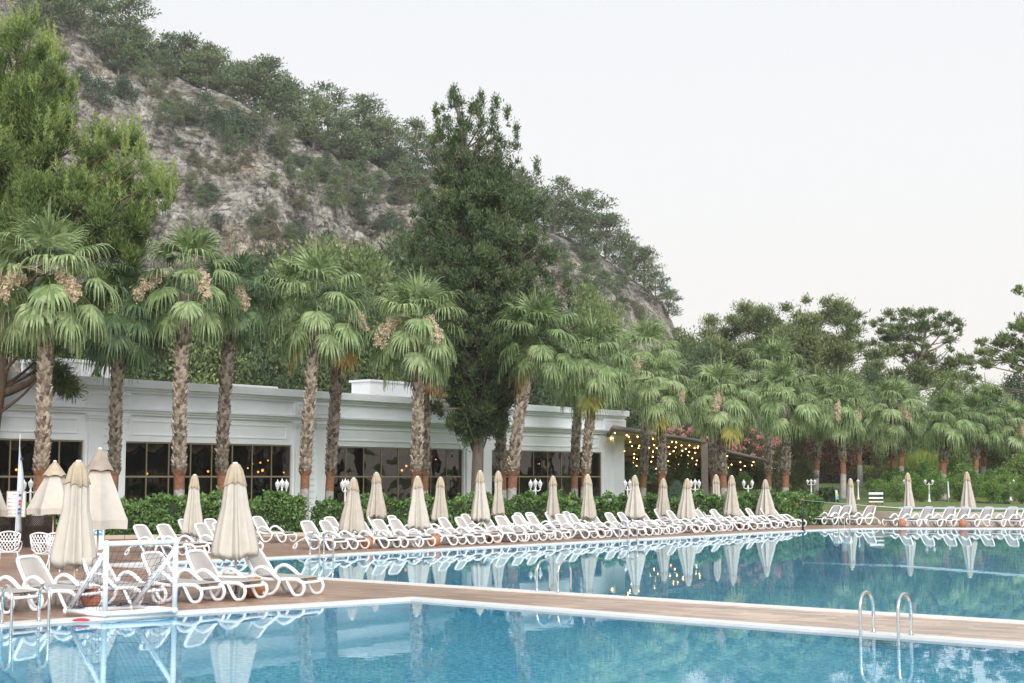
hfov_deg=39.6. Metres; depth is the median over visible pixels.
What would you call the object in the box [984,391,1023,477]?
palm tree
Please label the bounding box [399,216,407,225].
scrub bush
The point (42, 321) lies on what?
palm tree
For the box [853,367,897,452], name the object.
garden tree
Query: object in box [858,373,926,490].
palm tree
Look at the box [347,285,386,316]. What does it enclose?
broadleaf tree
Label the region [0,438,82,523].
window
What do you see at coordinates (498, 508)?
closed parasol
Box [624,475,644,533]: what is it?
closed parasol
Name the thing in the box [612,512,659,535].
sun lounger
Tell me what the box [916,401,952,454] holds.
garden tree
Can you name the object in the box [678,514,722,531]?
sun lounger
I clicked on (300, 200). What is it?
scrub bush
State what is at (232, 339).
palm tree
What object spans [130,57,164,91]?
pine tree
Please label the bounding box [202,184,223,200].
scrub bush
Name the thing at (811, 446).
plum tree
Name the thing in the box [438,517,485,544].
sun lounger
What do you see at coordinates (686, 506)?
closed parasol
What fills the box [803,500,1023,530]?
pool net
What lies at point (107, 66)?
scrub bush
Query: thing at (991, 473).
citrus tree
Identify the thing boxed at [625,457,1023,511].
garden lawn
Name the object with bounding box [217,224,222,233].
scrub bush
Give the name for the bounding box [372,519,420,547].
sun lounger
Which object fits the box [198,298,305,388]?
broadleaf tree
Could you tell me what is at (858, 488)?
lamp post
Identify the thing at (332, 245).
broadleaf tree
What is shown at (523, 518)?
sun lounger
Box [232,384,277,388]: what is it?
roof ledge
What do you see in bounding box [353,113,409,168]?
pine tree
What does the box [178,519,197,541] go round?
sun lounger
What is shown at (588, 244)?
oak shrub
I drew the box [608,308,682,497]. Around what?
palm tree
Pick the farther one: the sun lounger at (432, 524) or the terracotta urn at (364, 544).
the sun lounger at (432, 524)
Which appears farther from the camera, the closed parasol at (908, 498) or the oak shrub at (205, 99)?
the oak shrub at (205, 99)
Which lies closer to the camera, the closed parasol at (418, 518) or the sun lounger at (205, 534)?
the sun lounger at (205, 534)
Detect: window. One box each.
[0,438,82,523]
[125,441,290,516]
[333,446,461,504]
[492,450,600,505]
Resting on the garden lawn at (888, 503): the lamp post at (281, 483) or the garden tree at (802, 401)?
the garden tree at (802, 401)
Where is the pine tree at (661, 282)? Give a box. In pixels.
[638,269,672,306]
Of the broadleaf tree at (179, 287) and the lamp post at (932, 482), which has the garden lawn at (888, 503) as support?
the lamp post at (932, 482)
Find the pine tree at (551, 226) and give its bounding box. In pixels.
[533,195,567,232]
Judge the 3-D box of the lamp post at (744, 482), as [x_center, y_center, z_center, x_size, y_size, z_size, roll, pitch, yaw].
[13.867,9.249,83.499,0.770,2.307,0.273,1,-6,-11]
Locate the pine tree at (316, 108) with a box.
[288,95,347,149]
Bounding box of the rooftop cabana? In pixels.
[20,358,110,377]
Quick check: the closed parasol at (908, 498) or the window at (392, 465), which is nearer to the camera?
the closed parasol at (908, 498)
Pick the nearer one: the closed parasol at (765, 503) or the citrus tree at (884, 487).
the closed parasol at (765, 503)
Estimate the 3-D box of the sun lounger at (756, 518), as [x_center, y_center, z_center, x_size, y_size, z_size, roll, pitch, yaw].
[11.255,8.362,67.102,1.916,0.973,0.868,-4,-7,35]
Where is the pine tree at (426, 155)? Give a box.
[409,133,446,173]
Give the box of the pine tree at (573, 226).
[552,199,590,240]
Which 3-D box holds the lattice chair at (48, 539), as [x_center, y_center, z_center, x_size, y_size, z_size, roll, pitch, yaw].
[-11.736,5.479,36.993,0.633,1.014,0.680,-3,-6,30]
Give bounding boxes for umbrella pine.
[860,306,978,446]
[952,284,1023,393]
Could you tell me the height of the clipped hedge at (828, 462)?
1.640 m
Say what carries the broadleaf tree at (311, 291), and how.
on the hill
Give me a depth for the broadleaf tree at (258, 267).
140.95 m
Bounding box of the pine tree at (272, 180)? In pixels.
[267,172,282,186]
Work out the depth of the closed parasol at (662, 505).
66.55 m
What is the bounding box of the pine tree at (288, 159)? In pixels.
[281,155,301,181]
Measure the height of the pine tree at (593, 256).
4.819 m
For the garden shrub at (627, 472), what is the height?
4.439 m
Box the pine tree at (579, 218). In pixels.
[561,187,618,247]
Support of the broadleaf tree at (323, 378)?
on the ground at (828, 523)
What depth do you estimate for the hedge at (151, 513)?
58.11 m
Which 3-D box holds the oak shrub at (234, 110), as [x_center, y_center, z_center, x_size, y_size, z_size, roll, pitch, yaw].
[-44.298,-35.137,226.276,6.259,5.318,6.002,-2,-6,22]
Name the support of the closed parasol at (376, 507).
on the pool deck
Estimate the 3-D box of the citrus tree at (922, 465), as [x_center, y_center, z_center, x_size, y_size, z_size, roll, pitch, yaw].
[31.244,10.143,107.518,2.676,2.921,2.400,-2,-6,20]
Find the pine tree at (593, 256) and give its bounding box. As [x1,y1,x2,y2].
[582,246,604,270]
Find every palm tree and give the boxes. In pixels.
[0,197,122,523]
[68,243,176,491]
[122,207,245,496]
[187,235,283,501]
[258,229,370,519]
[291,265,384,508]
[361,264,469,498]
[388,312,459,502]
[487,280,584,503]
[494,382,533,499]
[546,331,613,502]
[551,302,638,498]
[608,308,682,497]
[625,338,700,491]
[678,357,745,493]
[683,350,762,502]
[736,330,808,489]
[748,352,827,491]
[790,364,850,493]
[805,366,871,498]
[825,377,886,486]
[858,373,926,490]
[878,374,937,472]
[912,383,976,499]
[943,385,1006,487]
[953,372,1019,480]
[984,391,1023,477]
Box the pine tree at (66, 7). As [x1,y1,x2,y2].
[21,0,84,36]
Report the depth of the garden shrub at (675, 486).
95.27 m
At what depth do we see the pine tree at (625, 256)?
256.66 m
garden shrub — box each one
[624,458,639,494]
[650,465,675,494]
[666,449,697,492]
[668,480,682,498]
[686,461,709,484]
[718,464,741,490]
[736,470,754,490]
[746,455,772,489]
[771,429,813,491]
[789,457,819,494]
[863,454,888,488]
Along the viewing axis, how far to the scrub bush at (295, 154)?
230.09 m
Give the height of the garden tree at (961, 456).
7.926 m
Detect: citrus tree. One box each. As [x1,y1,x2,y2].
[864,476,875,496]
[869,478,887,496]
[879,479,889,498]
[880,466,904,491]
[883,475,904,501]
[899,468,923,497]
[911,467,929,494]
[912,457,937,473]
[912,484,931,501]
[922,469,950,500]
[940,471,977,501]
[946,457,961,486]
[946,461,981,483]
[952,467,984,498]
[976,469,1005,496]
[979,478,1007,502]
[989,474,1017,501]
[995,466,1017,485]
[1002,447,1023,491]
[1010,481,1023,503]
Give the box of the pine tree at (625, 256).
[606,231,642,268]
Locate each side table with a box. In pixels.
[54,580,83,603]
[177,537,198,550]
[217,574,258,597]
[409,532,427,544]
[472,530,492,541]
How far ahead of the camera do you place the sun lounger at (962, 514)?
70.86 m
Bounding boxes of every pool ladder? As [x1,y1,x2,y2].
[0,582,50,628]
[309,531,333,556]
[535,559,571,591]
[619,521,637,540]
[832,513,849,529]
[858,590,913,640]
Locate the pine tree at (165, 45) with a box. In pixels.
[146,41,179,66]
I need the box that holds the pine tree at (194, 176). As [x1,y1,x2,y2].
[182,171,200,190]
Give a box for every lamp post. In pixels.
[23,479,33,500]
[275,479,288,490]
[340,478,348,503]
[529,478,541,494]
[623,480,630,496]
[690,480,700,491]
[742,479,753,491]
[806,479,815,491]
[857,480,859,498]
[924,479,933,501]
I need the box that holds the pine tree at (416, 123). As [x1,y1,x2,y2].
[394,115,440,161]
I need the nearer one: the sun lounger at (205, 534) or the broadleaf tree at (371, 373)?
the sun lounger at (205, 534)
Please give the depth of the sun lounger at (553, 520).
60.57 m
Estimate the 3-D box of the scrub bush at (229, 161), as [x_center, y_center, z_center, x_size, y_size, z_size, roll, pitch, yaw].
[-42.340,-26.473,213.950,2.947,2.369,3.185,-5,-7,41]
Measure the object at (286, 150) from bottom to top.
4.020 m
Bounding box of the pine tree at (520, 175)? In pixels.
[513,167,547,211]
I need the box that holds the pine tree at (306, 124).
[295,119,316,142]
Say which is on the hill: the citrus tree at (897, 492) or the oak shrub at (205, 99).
the oak shrub at (205, 99)
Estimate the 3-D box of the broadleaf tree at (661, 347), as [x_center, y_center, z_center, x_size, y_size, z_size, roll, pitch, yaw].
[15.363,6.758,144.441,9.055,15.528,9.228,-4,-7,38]
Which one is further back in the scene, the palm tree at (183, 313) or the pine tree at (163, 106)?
the pine tree at (163, 106)
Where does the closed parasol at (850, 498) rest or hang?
on the ground at (828, 523)
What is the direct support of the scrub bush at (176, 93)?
on the hill
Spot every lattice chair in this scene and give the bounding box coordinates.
[0,531,22,558]
[30,532,51,570]
[45,532,77,572]
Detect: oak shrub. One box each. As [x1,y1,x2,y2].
[71,65,93,82]
[79,75,118,107]
[106,73,142,102]
[178,90,219,125]
[201,109,241,138]
[217,104,250,135]
[232,112,270,147]
[246,212,269,230]
[262,133,291,156]
[283,219,312,243]
[309,156,343,181]
[347,194,372,219]
[377,209,403,231]
[381,146,415,174]
[401,155,432,185]
[548,239,572,261]
[569,234,598,261]
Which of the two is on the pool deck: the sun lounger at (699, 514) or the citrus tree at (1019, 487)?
the sun lounger at (699, 514)
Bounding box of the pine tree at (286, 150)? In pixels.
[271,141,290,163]
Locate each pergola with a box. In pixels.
[607,425,708,495]
[708,447,789,483]
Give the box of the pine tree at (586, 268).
[571,261,600,290]
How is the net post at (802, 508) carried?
on the pool coping at (131, 564)
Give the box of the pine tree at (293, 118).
[274,88,305,122]
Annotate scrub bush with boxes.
[102,58,116,71]
[146,85,165,100]
[165,88,183,99]
[170,95,187,111]
[170,137,186,147]
[185,151,200,163]
[192,156,208,168]
[194,181,215,193]
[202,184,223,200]
[203,159,229,176]
[206,212,224,224]
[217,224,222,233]
[221,158,242,171]
[236,151,254,164]
[249,225,272,240]
[262,204,280,219]
[263,224,280,235]
[290,152,302,164]
[292,193,315,210]
[293,153,315,169]
[321,229,334,240]
[322,150,330,156]
[340,190,355,204]
[347,188,358,202]
[348,153,368,167]
[371,214,389,227]
[374,221,385,230]
[384,193,392,199]
[387,186,394,192]
[387,196,398,204]
[390,184,414,203]
[392,177,403,188]
[397,224,409,233]
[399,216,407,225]
[406,217,425,227]
[407,173,431,190]
[413,185,434,202]
[413,196,434,213]
[609,299,628,316]
[614,295,632,310]
[628,300,652,319]
[636,309,649,318]
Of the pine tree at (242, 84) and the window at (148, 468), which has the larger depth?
the pine tree at (242, 84)
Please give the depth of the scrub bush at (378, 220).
217.84 m
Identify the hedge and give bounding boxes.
[25,485,310,534]
[308,488,598,531]
[593,487,824,525]
[818,485,838,501]
[819,460,839,477]
[846,464,876,478]
[976,500,1009,503]
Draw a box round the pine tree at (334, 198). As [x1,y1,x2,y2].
[316,175,349,215]
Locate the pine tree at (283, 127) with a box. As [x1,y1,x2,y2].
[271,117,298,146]
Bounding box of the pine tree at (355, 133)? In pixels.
[332,127,379,172]
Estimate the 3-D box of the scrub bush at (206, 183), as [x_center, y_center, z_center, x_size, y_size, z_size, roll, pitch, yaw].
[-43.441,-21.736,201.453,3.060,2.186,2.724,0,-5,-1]
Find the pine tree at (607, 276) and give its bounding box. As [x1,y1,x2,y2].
[588,268,618,299]
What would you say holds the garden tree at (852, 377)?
on the garden lawn at (888, 503)
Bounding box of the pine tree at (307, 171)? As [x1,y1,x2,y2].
[294,166,321,194]
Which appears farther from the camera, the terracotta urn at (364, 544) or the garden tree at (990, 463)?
the garden tree at (990, 463)
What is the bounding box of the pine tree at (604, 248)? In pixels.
[589,211,632,262]
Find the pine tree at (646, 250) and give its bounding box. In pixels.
[624,246,667,286]
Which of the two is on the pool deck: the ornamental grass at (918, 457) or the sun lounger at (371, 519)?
the sun lounger at (371, 519)
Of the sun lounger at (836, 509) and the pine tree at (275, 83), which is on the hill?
the pine tree at (275, 83)
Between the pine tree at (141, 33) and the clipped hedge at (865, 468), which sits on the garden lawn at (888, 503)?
the clipped hedge at (865, 468)
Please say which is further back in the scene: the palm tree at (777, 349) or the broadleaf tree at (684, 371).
the broadleaf tree at (684, 371)
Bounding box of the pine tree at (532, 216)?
[515,174,549,223]
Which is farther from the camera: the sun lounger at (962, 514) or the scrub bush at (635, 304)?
the scrub bush at (635, 304)
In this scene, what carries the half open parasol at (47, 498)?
on the pool deck
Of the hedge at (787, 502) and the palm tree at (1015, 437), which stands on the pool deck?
the hedge at (787, 502)
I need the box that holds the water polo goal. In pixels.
[63,538,178,617]
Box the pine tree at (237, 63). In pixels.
[204,58,256,107]
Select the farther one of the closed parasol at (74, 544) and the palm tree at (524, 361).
the palm tree at (524, 361)
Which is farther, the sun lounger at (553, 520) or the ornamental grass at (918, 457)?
the ornamental grass at (918, 457)
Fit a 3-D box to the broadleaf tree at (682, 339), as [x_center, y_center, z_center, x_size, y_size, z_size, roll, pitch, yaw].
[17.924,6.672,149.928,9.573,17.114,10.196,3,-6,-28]
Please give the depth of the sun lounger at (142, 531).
44.36 m
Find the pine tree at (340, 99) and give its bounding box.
[291,79,358,145]
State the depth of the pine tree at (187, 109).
223.06 m
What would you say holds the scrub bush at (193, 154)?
on the hill
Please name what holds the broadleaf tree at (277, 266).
on the hill
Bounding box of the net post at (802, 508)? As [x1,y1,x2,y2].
[801,499,804,530]
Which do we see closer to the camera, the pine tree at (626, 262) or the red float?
the red float
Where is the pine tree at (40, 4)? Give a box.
[1,0,53,30]
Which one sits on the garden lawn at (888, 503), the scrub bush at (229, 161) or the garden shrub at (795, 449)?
the garden shrub at (795, 449)
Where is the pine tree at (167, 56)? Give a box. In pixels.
[154,48,181,81]
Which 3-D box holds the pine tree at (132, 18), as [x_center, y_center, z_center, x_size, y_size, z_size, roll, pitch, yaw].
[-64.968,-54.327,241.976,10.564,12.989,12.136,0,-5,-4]
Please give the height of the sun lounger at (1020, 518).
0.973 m
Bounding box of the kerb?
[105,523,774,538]
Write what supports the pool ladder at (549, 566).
attached to the pool coping at (131, 564)
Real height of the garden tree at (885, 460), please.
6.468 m
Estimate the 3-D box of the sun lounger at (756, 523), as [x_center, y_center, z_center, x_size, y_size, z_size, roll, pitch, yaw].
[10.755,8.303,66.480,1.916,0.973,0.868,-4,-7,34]
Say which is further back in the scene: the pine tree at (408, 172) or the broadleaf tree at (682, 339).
the pine tree at (408, 172)
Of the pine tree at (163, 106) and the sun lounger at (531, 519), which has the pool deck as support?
the sun lounger at (531, 519)
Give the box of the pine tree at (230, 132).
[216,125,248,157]
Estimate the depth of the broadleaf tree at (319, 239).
142.36 m
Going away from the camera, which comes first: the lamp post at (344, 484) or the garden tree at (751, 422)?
the lamp post at (344, 484)
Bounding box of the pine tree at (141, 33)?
[121,23,166,75]
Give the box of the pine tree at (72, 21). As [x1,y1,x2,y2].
[52,0,96,31]
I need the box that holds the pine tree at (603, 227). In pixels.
[576,211,613,249]
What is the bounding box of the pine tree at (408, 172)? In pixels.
[386,156,424,194]
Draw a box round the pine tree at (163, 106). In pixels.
[150,96,179,128]
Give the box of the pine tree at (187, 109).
[171,100,200,129]
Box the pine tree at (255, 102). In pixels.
[233,59,293,115]
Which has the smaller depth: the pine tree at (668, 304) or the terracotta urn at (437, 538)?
the terracotta urn at (437, 538)
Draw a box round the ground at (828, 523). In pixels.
[267,509,884,527]
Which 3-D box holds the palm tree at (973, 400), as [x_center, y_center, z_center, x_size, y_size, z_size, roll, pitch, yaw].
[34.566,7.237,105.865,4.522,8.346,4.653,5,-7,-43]
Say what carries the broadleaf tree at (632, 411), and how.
on the ground at (828, 523)
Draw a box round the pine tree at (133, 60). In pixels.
[126,41,149,70]
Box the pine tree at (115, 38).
[89,25,140,75]
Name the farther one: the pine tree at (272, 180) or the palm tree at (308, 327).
the pine tree at (272, 180)
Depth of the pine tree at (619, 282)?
219.76 m
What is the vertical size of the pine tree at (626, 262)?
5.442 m
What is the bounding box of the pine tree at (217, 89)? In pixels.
[180,43,245,96]
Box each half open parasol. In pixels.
[0,491,7,516]
[26,460,66,550]
[87,448,127,552]
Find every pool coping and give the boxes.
[0,597,1023,647]
[109,528,1023,623]
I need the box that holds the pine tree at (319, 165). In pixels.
[305,156,334,184]
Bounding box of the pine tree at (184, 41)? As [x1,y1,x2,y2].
[156,30,222,85]
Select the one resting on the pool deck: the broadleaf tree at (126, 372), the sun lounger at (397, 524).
the sun lounger at (397, 524)
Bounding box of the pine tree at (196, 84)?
[171,52,218,90]
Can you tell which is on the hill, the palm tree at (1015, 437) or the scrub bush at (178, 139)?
the scrub bush at (178, 139)
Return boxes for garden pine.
[693,298,808,380]
[762,292,894,394]
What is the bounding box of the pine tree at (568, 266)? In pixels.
[552,251,576,279]
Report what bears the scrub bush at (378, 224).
on the hill
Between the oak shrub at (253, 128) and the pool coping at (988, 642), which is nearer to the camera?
the pool coping at (988, 642)
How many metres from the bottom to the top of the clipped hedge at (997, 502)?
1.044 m
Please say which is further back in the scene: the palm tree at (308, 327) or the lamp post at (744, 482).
the lamp post at (744, 482)
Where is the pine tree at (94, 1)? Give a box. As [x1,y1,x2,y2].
[77,0,113,17]
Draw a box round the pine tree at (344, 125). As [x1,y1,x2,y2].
[318,117,360,164]
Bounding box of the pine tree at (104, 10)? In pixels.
[78,1,130,56]
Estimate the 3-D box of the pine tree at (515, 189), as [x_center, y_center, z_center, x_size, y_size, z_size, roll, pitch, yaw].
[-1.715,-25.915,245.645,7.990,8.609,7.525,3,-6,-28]
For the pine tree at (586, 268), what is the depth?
210.76 m
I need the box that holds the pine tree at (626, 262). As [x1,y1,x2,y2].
[615,258,638,285]
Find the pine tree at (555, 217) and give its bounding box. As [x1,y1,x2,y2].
[524,175,585,234]
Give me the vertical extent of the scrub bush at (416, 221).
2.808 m
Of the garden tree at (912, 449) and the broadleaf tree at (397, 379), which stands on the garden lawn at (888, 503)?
the garden tree at (912, 449)
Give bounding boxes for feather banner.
[14,440,23,547]
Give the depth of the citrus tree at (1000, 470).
102.38 m
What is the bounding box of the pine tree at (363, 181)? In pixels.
[351,173,380,207]
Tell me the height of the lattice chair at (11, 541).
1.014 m
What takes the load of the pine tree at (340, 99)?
on the hill
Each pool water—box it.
[0,601,1023,682]
[135,529,1023,619]
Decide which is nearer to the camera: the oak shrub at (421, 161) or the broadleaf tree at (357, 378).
the broadleaf tree at (357, 378)
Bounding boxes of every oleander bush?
[648,419,685,501]
[654,417,709,481]
[694,432,736,480]
[708,418,762,482]
[727,422,781,482]
[756,427,790,478]
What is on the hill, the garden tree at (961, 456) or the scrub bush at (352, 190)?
the scrub bush at (352, 190)
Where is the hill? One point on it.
(248, 190)
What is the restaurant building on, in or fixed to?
on the ground at (828, 523)
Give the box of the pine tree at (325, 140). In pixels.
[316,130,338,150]
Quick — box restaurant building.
[0,371,628,524]
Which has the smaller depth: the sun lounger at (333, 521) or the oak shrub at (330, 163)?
the sun lounger at (333, 521)
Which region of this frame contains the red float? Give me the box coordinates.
[72,618,89,620]
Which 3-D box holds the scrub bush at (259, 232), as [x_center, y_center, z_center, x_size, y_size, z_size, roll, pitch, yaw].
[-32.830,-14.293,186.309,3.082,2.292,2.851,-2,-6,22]
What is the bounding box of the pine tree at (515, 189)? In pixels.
[500,170,521,202]
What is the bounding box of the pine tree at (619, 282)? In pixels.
[608,274,627,297]
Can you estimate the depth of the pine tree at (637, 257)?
261.44 m
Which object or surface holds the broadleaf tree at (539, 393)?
on the garden lawn at (888, 503)
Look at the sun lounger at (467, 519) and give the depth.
57.30 m
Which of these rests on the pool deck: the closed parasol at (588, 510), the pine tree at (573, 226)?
the closed parasol at (588, 510)
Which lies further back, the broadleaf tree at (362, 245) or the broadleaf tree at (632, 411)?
the broadleaf tree at (362, 245)
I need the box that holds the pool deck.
[0,524,1023,641]
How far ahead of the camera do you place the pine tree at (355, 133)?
238.43 m
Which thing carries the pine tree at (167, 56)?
on the hill
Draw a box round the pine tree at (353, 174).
[335,159,362,187]
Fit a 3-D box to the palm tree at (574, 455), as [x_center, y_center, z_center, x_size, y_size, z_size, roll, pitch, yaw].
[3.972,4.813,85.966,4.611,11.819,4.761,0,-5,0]
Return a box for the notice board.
[6,491,26,547]
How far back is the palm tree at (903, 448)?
111.56 m
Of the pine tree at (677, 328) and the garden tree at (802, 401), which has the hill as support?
the pine tree at (677, 328)
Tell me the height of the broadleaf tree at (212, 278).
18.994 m
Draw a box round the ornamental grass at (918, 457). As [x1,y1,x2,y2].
[897,449,950,473]
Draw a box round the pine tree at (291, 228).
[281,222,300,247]
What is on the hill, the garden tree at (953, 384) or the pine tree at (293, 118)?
the pine tree at (293, 118)
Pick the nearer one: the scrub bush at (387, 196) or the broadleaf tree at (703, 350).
the broadleaf tree at (703, 350)
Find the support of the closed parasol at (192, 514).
on the pool deck
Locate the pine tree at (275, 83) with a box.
[229,53,299,125]
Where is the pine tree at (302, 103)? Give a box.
[277,77,316,126]
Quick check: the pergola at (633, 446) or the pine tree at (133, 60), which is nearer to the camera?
the pergola at (633, 446)
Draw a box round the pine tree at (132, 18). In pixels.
[97,0,161,57]
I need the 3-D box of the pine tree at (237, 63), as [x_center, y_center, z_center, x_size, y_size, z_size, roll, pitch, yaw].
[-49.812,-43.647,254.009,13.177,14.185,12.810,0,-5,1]
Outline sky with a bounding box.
[79,0,1023,420]
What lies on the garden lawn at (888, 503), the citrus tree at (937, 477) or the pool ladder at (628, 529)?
the citrus tree at (937, 477)
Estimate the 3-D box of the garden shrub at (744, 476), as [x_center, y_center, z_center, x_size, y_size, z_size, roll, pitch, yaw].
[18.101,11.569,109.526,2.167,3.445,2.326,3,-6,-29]
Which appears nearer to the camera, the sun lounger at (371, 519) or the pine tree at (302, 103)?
the sun lounger at (371, 519)
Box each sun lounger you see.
[0,575,43,614]
[4,555,102,609]
[66,553,167,604]
[124,524,187,555]
[129,551,225,603]
[149,524,209,553]
[171,549,268,600]
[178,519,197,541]
[188,523,213,553]
[197,518,216,545]
[212,522,263,549]
[231,548,324,596]
[252,516,296,542]
[292,520,348,550]
[311,520,369,549]
[317,516,356,543]
[346,522,401,548]
[367,516,411,540]
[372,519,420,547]
[383,519,435,547]
[387,515,428,540]
[413,523,466,545]
[431,523,454,539]
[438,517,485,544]
[447,517,501,543]
[459,514,499,537]
[473,519,526,542]
[495,515,539,541]
[500,514,536,536]
[506,515,556,540]
[510,512,555,536]
[520,514,570,539]
[525,512,559,535]
[539,512,577,534]
[549,514,598,538]
[563,511,597,533]
[563,513,612,537]
[582,517,630,536]
[604,512,646,536]
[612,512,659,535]
[625,513,669,534]
[640,513,680,534]
[654,509,686,529]
[660,510,706,532]
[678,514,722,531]
[688,509,733,531]
[697,508,733,525]
[706,509,749,530]
[721,510,763,529]
[738,510,771,529]
[745,508,782,528]
[755,508,796,527]
[768,509,806,526]
[811,505,843,524]
[824,505,855,524]
[846,506,880,524]
[882,506,915,525]
[905,506,936,526]
[926,509,958,526]
[939,509,975,526]
[965,507,999,526]
[988,507,1022,526]
[1007,510,1023,526]
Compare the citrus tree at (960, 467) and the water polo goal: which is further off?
the citrus tree at (960, 467)
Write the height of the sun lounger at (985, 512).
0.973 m
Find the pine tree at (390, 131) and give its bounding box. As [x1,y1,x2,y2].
[362,116,416,171]
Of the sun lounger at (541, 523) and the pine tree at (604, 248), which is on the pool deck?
the sun lounger at (541, 523)
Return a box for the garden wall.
[821,510,1022,524]
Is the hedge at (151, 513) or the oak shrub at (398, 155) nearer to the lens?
the hedge at (151, 513)
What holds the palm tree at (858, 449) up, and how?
on the garden lawn at (888, 503)
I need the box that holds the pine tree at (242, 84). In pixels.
[221,61,266,108]
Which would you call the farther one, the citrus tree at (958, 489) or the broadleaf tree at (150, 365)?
the broadleaf tree at (150, 365)
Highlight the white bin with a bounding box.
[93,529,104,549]
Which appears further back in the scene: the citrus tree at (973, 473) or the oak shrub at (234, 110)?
the oak shrub at (234, 110)
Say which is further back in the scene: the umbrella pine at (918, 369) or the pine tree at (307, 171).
the pine tree at (307, 171)
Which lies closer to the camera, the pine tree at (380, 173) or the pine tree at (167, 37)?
the pine tree at (380, 173)
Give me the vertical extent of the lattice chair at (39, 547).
1.014 m
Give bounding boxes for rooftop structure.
[349,379,430,397]
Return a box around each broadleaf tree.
[18,274,119,376]
[55,304,138,376]
[73,314,161,380]
[101,315,190,382]
[109,261,149,315]
[124,291,240,384]
[125,290,241,382]
[138,300,264,384]
[144,259,237,312]
[169,310,265,384]
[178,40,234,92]
[188,255,236,291]
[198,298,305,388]
[201,326,298,388]
[210,252,271,313]
[215,270,298,319]
[218,305,319,388]
[228,248,267,289]
[246,232,300,286]
[247,244,323,317]
[248,305,329,391]
[265,248,300,274]
[271,332,348,390]
[276,318,373,392]
[278,230,371,283]
[281,222,379,317]
[286,251,349,313]
[293,285,437,396]
[319,270,379,320]
[320,332,404,392]
[321,280,453,398]
[324,236,445,397]
[343,231,396,274]
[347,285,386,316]
[365,216,464,345]
[368,235,535,397]
[369,305,461,398]
[508,378,558,406]
[529,306,606,406]
[538,338,635,478]
[558,276,636,352]
[572,289,639,402]
[590,334,635,424]
[600,361,657,499]
[624,349,692,500]
[634,342,707,475]
[646,334,678,357]
[652,324,707,401]
[680,333,749,421]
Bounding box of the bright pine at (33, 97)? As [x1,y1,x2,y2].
[0,1,182,425]
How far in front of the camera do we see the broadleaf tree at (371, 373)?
120.92 m
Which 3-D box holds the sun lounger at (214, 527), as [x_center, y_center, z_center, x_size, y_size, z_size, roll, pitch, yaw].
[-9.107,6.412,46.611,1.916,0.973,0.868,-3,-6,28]
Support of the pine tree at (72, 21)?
on the hill
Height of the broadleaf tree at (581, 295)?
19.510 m
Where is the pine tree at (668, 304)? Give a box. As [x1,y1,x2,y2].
[658,288,683,322]
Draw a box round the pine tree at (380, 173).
[366,169,389,193]
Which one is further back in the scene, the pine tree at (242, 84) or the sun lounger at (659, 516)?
the pine tree at (242, 84)
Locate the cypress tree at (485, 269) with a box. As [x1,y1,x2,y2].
[395,82,581,497]
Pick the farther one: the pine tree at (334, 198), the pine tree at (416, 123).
the pine tree at (416, 123)
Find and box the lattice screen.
[0,516,55,547]
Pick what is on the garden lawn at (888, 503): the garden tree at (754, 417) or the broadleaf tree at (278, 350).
the garden tree at (754, 417)
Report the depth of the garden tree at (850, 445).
122.73 m
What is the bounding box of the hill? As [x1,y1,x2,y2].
[0,0,677,404]
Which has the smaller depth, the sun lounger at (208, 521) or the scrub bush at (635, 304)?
the sun lounger at (208, 521)
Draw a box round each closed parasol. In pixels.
[50,460,96,603]
[181,474,202,548]
[211,462,258,597]
[338,477,364,547]
[366,472,386,519]
[407,476,429,544]
[431,477,448,537]
[471,470,489,541]
[491,471,504,536]
[546,476,559,533]
[581,474,596,535]
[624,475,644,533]
[655,478,669,527]
[676,478,695,531]
[712,475,720,500]
[723,475,739,528]
[755,479,775,526]
[845,478,856,523]
[903,473,914,506]
[960,472,975,524]
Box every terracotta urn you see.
[81,586,100,606]
[246,577,263,597]
[361,537,372,548]
[429,534,440,545]
[487,536,496,542]
[898,519,905,526]
[958,519,966,526]
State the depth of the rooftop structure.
88.01 m
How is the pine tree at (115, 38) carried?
on the hill
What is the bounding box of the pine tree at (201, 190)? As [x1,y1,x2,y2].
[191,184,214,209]
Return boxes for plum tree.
[780,434,835,482]
[809,433,856,482]
[847,426,883,481]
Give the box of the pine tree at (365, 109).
[338,92,392,157]
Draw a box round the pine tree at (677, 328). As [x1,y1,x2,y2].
[672,327,682,337]
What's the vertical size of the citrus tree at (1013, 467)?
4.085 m
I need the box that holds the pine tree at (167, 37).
[147,29,192,77]
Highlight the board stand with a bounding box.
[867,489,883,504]
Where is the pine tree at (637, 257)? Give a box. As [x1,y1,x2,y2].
[612,240,661,279]
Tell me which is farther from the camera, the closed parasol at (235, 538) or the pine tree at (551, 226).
the pine tree at (551, 226)
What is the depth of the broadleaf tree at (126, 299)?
133.47 m
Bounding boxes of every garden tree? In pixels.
[710,360,776,435]
[740,396,761,452]
[762,369,826,454]
[824,366,886,464]
[825,396,888,480]
[840,371,868,400]
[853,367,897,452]
[862,420,923,472]
[863,376,923,463]
[868,371,926,464]
[887,417,938,467]
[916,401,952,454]
[918,363,999,463]
[921,403,980,474]
[950,408,997,471]
[966,440,1010,473]
[978,397,1018,466]
[979,369,1023,469]
[992,401,1023,473]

